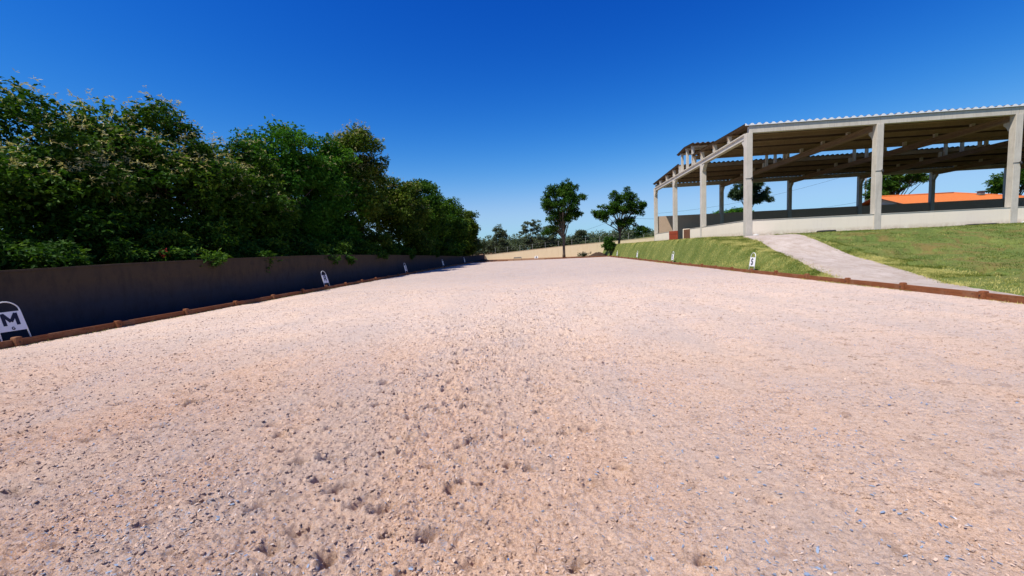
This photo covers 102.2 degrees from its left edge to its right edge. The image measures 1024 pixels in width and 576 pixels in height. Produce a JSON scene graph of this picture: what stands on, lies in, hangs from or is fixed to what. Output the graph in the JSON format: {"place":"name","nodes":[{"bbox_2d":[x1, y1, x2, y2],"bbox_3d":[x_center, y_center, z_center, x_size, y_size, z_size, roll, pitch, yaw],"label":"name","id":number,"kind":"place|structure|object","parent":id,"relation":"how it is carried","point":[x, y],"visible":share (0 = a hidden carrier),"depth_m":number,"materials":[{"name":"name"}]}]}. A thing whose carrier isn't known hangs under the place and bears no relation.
{"place":"outdoors","nodes":[
{"label":"outdoors","id":0,"kind":"place"},
{"bbox_2d":[0,0,1023,249],"label":"sky","id":1,"kind":"structure","parent":0,"point":[493,103],"materials":[{"name":"blue"}]},
{"bbox_2d":[480,222,1023,295],"bbox_3d":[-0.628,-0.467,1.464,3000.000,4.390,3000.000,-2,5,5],"label":"ground","id":2,"kind":"structure","parent":0,"point":[927,248],"depth_m":18.69,"materials":[{"name":"green plant"}]},
{"bbox_2d":[0,302,31,341],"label":"letter sign","id":3,"kind":"object","parent":2,"relation":"on","point":[12,321],"visible":0.96,"depth_m":8.54,"materials":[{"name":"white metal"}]},
{"bbox_2d":[0,226,96,269],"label":"shrub","id":4,"kind":"object","parent":2,"relation":"on","point":[44,254],"visible":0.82,"depth_m":9.93,"materials":[{"name":"green plant"}]},
{"bbox_2d":[0,69,184,268],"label":"flowering tree","id":5,"kind":"object","parent":2,"relation":"on","point":[55,189],"visible":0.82,"depth_m":12.47,"materials":[{"name":"green plant"}]},
{"bbox_2d":[45,85,270,258],"bbox_3d":[-14.355,-3.651,17.454,6.648,8.837,8.304,-2,5,5],"label":"flowering tree","id":6,"kind":"object","parent":2,"relation":"on","point":[195,170],"visible":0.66,"depth_m":16.52,"materials":[{"name":"green plant"}]},
{"bbox_2d":[131,248,198,263],"bbox_3d":[-11.515,-0.182,13.877,1.062,2.305,2.030,-2,5,5],"label":"red flowering shrub","id":7,"kind":"object","parent":2,"relation":"on","point":[151,258],"visible":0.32,"depth_m":13.27,"materials":[{"name":"green plant"}]},
{"bbox_2d":[91,227,239,267],"bbox_3d":[-11.635,-0.659,14.923,3.280,3.075,5.920,-2,5,5],"label":"shrub","id":8,"kind":"object","parent":2,"relation":"on","point":[181,247],"visible":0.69,"depth_m":13.99,"materials":[{"name":"green plant"}]},
{"bbox_2d":[0,261,473,348],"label":"timber edging","id":9,"kind":"object","parent":2,"relation":"on","point":[16,341],"visible":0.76,"depth_m":11.42,"materials":[{"name":"wood"}]},
{"bbox_2d":[173,134,307,246],"bbox_3d":[-13.935,-3.810,21.570,6.255,8.373,7.483,-2,5,5],"label":"flowering tree","id":10,"kind":"object","parent":2,"relation":"on","point":[274,221],"visible":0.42,"depth_m":20.86,"materials":[{"name":"green plant"}]},
{"bbox_2d":[0,255,484,341],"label":"boundary wall","id":11,"kind":"structure","parent":2,"relation":"on","point":[51,300],"depth_m":12.51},
{"bbox_2d":[215,238,301,272],"bbox_3d":[-11.360,-0.938,19.121,3.174,2.846,6.181,-2,5,5],"label":"shrub","id":12,"kind":"object","parent":2,"relation":"on","point":[271,247],"visible":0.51,"depth_m":18.21,"materials":[{"name":"green plant"}]},
{"bbox_2d":[224,116,341,246],"bbox_3d":[-13.976,-5.311,25.770,6.165,10.614,7.958,-4,5,-11],"label":"broadleaf tree","id":13,"kind":"object","parent":2,"relation":"on","point":[299,169],"visible":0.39,"depth_m":25.10,"materials":[{"name":"green plant"}]},
{"bbox_2d":[285,237,356,264],"bbox_3d":[-10.998,-1.449,24.001,3.542,2.979,6.015,-2,5,5],"label":"shrub","id":14,"kind":"object","parent":2,"relation":"on","point":[310,247],"visible":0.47,"depth_m":22.93,"materials":[{"name":"green plant"}]},
{"bbox_2d":[321,271,329,285],"bbox_3d":[-9.348,-0.407,20.703,0.246,0.919,0.506,-2,5,5],"label":"letter sign","id":15,"kind":"object","parent":2,"relation":"on","point":[324,278],"visible":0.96,"depth_m":20.67,"materials":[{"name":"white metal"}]},
{"bbox_2d":[279,132,375,247],"bbox_3d":[-13.480,-5.692,29.984,6.656,10.578,7.823,-2,5,5],"label":"broadleaf tree","id":16,"kind":"object","parent":2,"relation":"on","point":[344,229],"visible":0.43,"depth_m":29.38,"materials":[{"name":"green plant"}]},
{"bbox_2d":[321,119,394,253],"bbox_3d":[-12.473,-7.054,33.246,6.115,12.602,7.570,-2,5,5],"label":"broadleaf tree","id":17,"kind":"object","parent":2,"relation":"on","point":[370,168],"visible":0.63,"depth_m":32.13,"materials":[{"name":"green plant"}]},
{"bbox_2d":[341,236,389,259],"bbox_3d":[-10.568,-2.054,28.789,3.316,3.285,7.309,-2,5,5],"label":"shrub","id":18,"kind":"object","parent":2,"relation":"on","point":[366,248],"visible":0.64,"depth_m":28.66,"materials":[{"name":"green plant"}]},
{"bbox_2d":[357,173,436,251],"bbox_3d":[-11.183,-6.267,40.198,7.508,9.674,10.149,-2,5,5],"label":"broadleaf tree","id":19,"kind":"object","parent":2,"relation":"on","point":[409,209],"visible":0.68,"depth_m":38.75,"materials":[{"name":"green plant"}]},
{"bbox_2d":[382,242,416,259],"bbox_3d":[-9.993,-2.628,35.963,3.386,3.103,7.394,-2,5,5],"label":"shrub","id":20,"kind":"object","parent":2,"relation":"on","point":[398,249],"visible":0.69,"depth_m":35.30,"materials":[{"name":"green plant"}]},
{"bbox_2d":[402,178,454,255],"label":"broadleaf tree","id":21,"kind":"object","parent":2,"relation":"on","point":[436,215],"visible":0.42,"depth_m":47.67,"materials":[{"name":"green plant"}]},
{"bbox_2d":[441,244,460,255],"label":"shrub","id":22,"kind":"object","parent":2,"relation":"on","point":[457,252],"visible":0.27,"depth_m":53.98,"materials":[{"name":"green plant"}]},
{"bbox_2d":[436,196,470,255],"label":"broadleaf tree","id":23,"kind":"object","parent":2,"relation":"on","point":[458,231],"visible":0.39,"depth_m":57.40,"materials":[{"name":"green plant"}]},
{"bbox_2d":[457,208,483,255],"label":"broadleaf tree","id":24,"kind":"object","parent":2,"relation":"on","point":[474,245],"visible":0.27,"depth_m":67.63,"materials":[{"name":"green plant"}]},
{"bbox_2d":[474,236,480,253],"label":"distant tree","id":25,"kind":"object","parent":2,"relation":"on","point":[477,252],"visible":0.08,"depth_m":126.79,"materials":[{"name":"green plant"}]},
{"bbox_2d":[474,260,507,262],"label":"timber edging","id":26,"kind":"object","parent":2,"relation":"on","point":[490,261],"visible":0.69,"depth_m":61.86,"materials":[{"name":"wood"}]},
{"bbox_2d":[487,223,510,252],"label":"distant tree","id":27,"kind":"object","parent":2,"relation":"on","point":[500,236],"visible":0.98,"depth_m":128.61,"materials":[{"name":"green plant"}]},
{"bbox_2d":[0,257,1023,575],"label":"arena surface","id":28,"kind":"object","parent":2,"relation":"on","point":[992,485],"visible":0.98,"depth_m":3.41,"materials":[{"name":"beige sand"}]},
{"bbox_2d":[0,277,1023,575],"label":"sand clods","id":29,"kind":"object","parent":28,"relation":"on","point":[286,545],"visible":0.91,"depth_m":3.17,"materials":[{"name":"beige sand"}]},
{"bbox_2d":[0,277,1023,575],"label":"sand flakes","id":30,"kind":"object","parent":28,"relation":"on","point":[502,461],"visible":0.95,"depth_m":2.88,"materials":[{"name":"beige sand"}]},
{"bbox_2d":[7,276,1023,575],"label":"slate felt scraps","id":31,"kind":"object","parent":28,"relation":"on","point":[567,456],"visible":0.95,"depth_m":2.44,"materials":[{"name":"grey fabric"}]},
{"bbox_2d":[9,285,1023,575],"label":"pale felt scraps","id":32,"kind":"object","parent":28,"relation":"on","point":[491,519],"visible":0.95,"depth_m":2.31,"materials":[{"name":"white fabric"}]},
{"bbox_2d":[16,288,1021,575],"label":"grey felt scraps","id":33,"kind":"object","parent":28,"relation":"on","point":[522,498],"visible":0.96,"depth_m":2.30,"materials":[{"name":"grey fabric"}]},
{"bbox_2d":[28,298,1018,574],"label":"blue felt scraps","id":34,"kind":"object","parent":28,"relation":"on","point":[696,416],"visible":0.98,"depth_m":2.22,"materials":[{"name":"blue fabric"}]},
{"bbox_2d":[518,219,542,249],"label":"distant tree","id":35,"kind":"object","parent":2,"relation":"on","point":[528,241],"visible":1,"depth_m":131.85,"materials":[{"name":"green plant"}]},
{"bbox_2d":[540,225,558,247],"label":"distant tree","id":36,"kind":"object","parent":2,"relation":"on","point":[551,241],"visible":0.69,"depth_m":135.27,"materials":[{"name":"green plant"}]},
{"bbox_2d":[471,227,653,255],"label":"wood","id":37,"kind":"object","parent":2,"relation":"on","point":[515,243],"visible":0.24,"depth_m":141.97,"materials":[{"name":"green plant"}]},
{"bbox_2d":[540,178,587,257],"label":"round headed tree","id":38,"kind":"object","parent":2,"relation":"on","point":[562,214],"visible":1,"depth_m":62.26,"materials":[{"name":"green plant"}]},
{"bbox_2d":[485,237,653,259],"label":"boundary wall","id":39,"kind":"structure","parent":2,"relation":"on","point":[573,250],"depth_m":74.24,"materials":[{"name":"beige concrete"}]},
{"bbox_2d":[495,233,643,253],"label":"wire fence","id":40,"kind":"object","parent":2,"relation":"on","point":[565,240],"visible":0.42,"depth_m":76.32,"materials":[{"name":"grey metal"}]},
{"bbox_2d":[544,255,607,259],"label":"timber edging","id":41,"kind":"object","parent":2,"relation":"on","point":[577,257],"visible":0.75,"depth_m":60.80,"materials":[{"name":"wood"}]},
{"bbox_2d":[566,229,589,244],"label":"distant tree","id":42,"kind":"object","parent":2,"relation":"on","point":[577,237],"visible":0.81,"depth_m":126.75,"materials":[{"name":"green plant"}]},
{"bbox_2d":[576,252,591,256],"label":"dry shrub","id":43,"kind":"object","parent":2,"relation":"on","point":[582,254],"visible":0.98,"depth_m":62.97,"materials":[{"name":"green plant"}]},
{"bbox_2d":[587,252,609,256],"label":"dirt pile","id":44,"kind":"object","parent":2,"relation":"on","point":[598,254],"visible":0.73,"depth_m":61.94,"materials":[{"name":"brown soil"}]},
{"bbox_2d":[601,236,615,253],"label":"shrub","id":45,"kind":"object","parent":2,"relation":"on","point":[608,244],"visible":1,"depth_m":60.74,"materials":[{"name":"green plant"}]},
{"bbox_2d":[590,186,650,243],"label":"spreading tree","id":46,"kind":"object","parent":2,"relation":"on","point":[617,206],"visible":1,"depth_m":60.77,"materials":[{"name":"green plant"}]},
{"bbox_2d":[710,206,753,213],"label":"broadleaf tree","id":47,"kind":"object","parent":2,"relation":"on","point":[740,209],"visible":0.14,"depth_m":67.18,"materials":[{"name":"green plant"}]},
{"bbox_2d":[727,178,774,206],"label":"round headed tree","id":48,"kind":"object","parent":2,"relation":"on","point":[735,193],"visible":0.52,"depth_m":67.77,"materials":[{"name":"green plant"}]},
{"bbox_2d":[749,253,755,267],"bbox_3d":[11.082,-1.165,19.054,0.146,0.936,0.506,-2,5,5],"label":"letter sign","id":49,"kind":"object","parent":2,"relation":"on","point":[752,261],"visible":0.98,"depth_m":19.01,"materials":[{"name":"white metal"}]},
{"bbox_2d":[609,255,1023,303],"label":"timber edging","id":50,"kind":"object","parent":2,"relation":"on","point":[986,295],"visible":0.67,"depth_m":11.37,"materials":[{"name":"wood"}]},
{"bbox_2d":[653,103,1023,240],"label":"open riding hall","id":51,"kind":"structure","parent":2,"relation":"on","point":[910,133],"depth_m":33.41,"materials":[{"name":"grey concrete"}]},
{"bbox_2d":[740,233,977,287],"bbox_3d":[13.685,-1.791,19.262,3.056,1.868,17.930,-1,5,16],"label":"ragged grass edge","id":52,"kind":"object","parent":2,"relation":"on","point":[944,282],"visible":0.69,"depth_m":15.31,"materials":[{"name":"green plant"}]},
{"bbox_2d":[862,187,889,200],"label":"broadleaf tree","id":53,"kind":"object","parent":2,"relation":"on","point":[868,195],"visible":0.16,"depth_m":73.06,"materials":[{"name":"green plant"}]},
{"bbox_2d":[863,173,928,194],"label":"spreading tree","id":54,"kind":"object","parent":2,"relation":"on","point":[891,183],"visible":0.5,"depth_m":73.55,"materials":[{"name":"green plant"}]},
{"bbox_2d":[862,190,1023,205],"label":"tiled roof house","id":55,"kind":"structure","parent":2,"relation":"on","point":[923,198],"depth_m":62.72,"materials":[{"name":"orange tile"}]},
{"bbox_2d":[982,168,1023,194],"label":"spreading tree","id":56,"kind":"object","parent":2,"relation":"on","point":[996,183],"visible":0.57,"depth_m":73.19,"materials":[{"name":"green plant"}]},
{"bbox_2d":[744,234,1021,295],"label":"path","id":57,"kind":"structure","parent":0,"point":[809,252],"depth_m":15.79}
]}

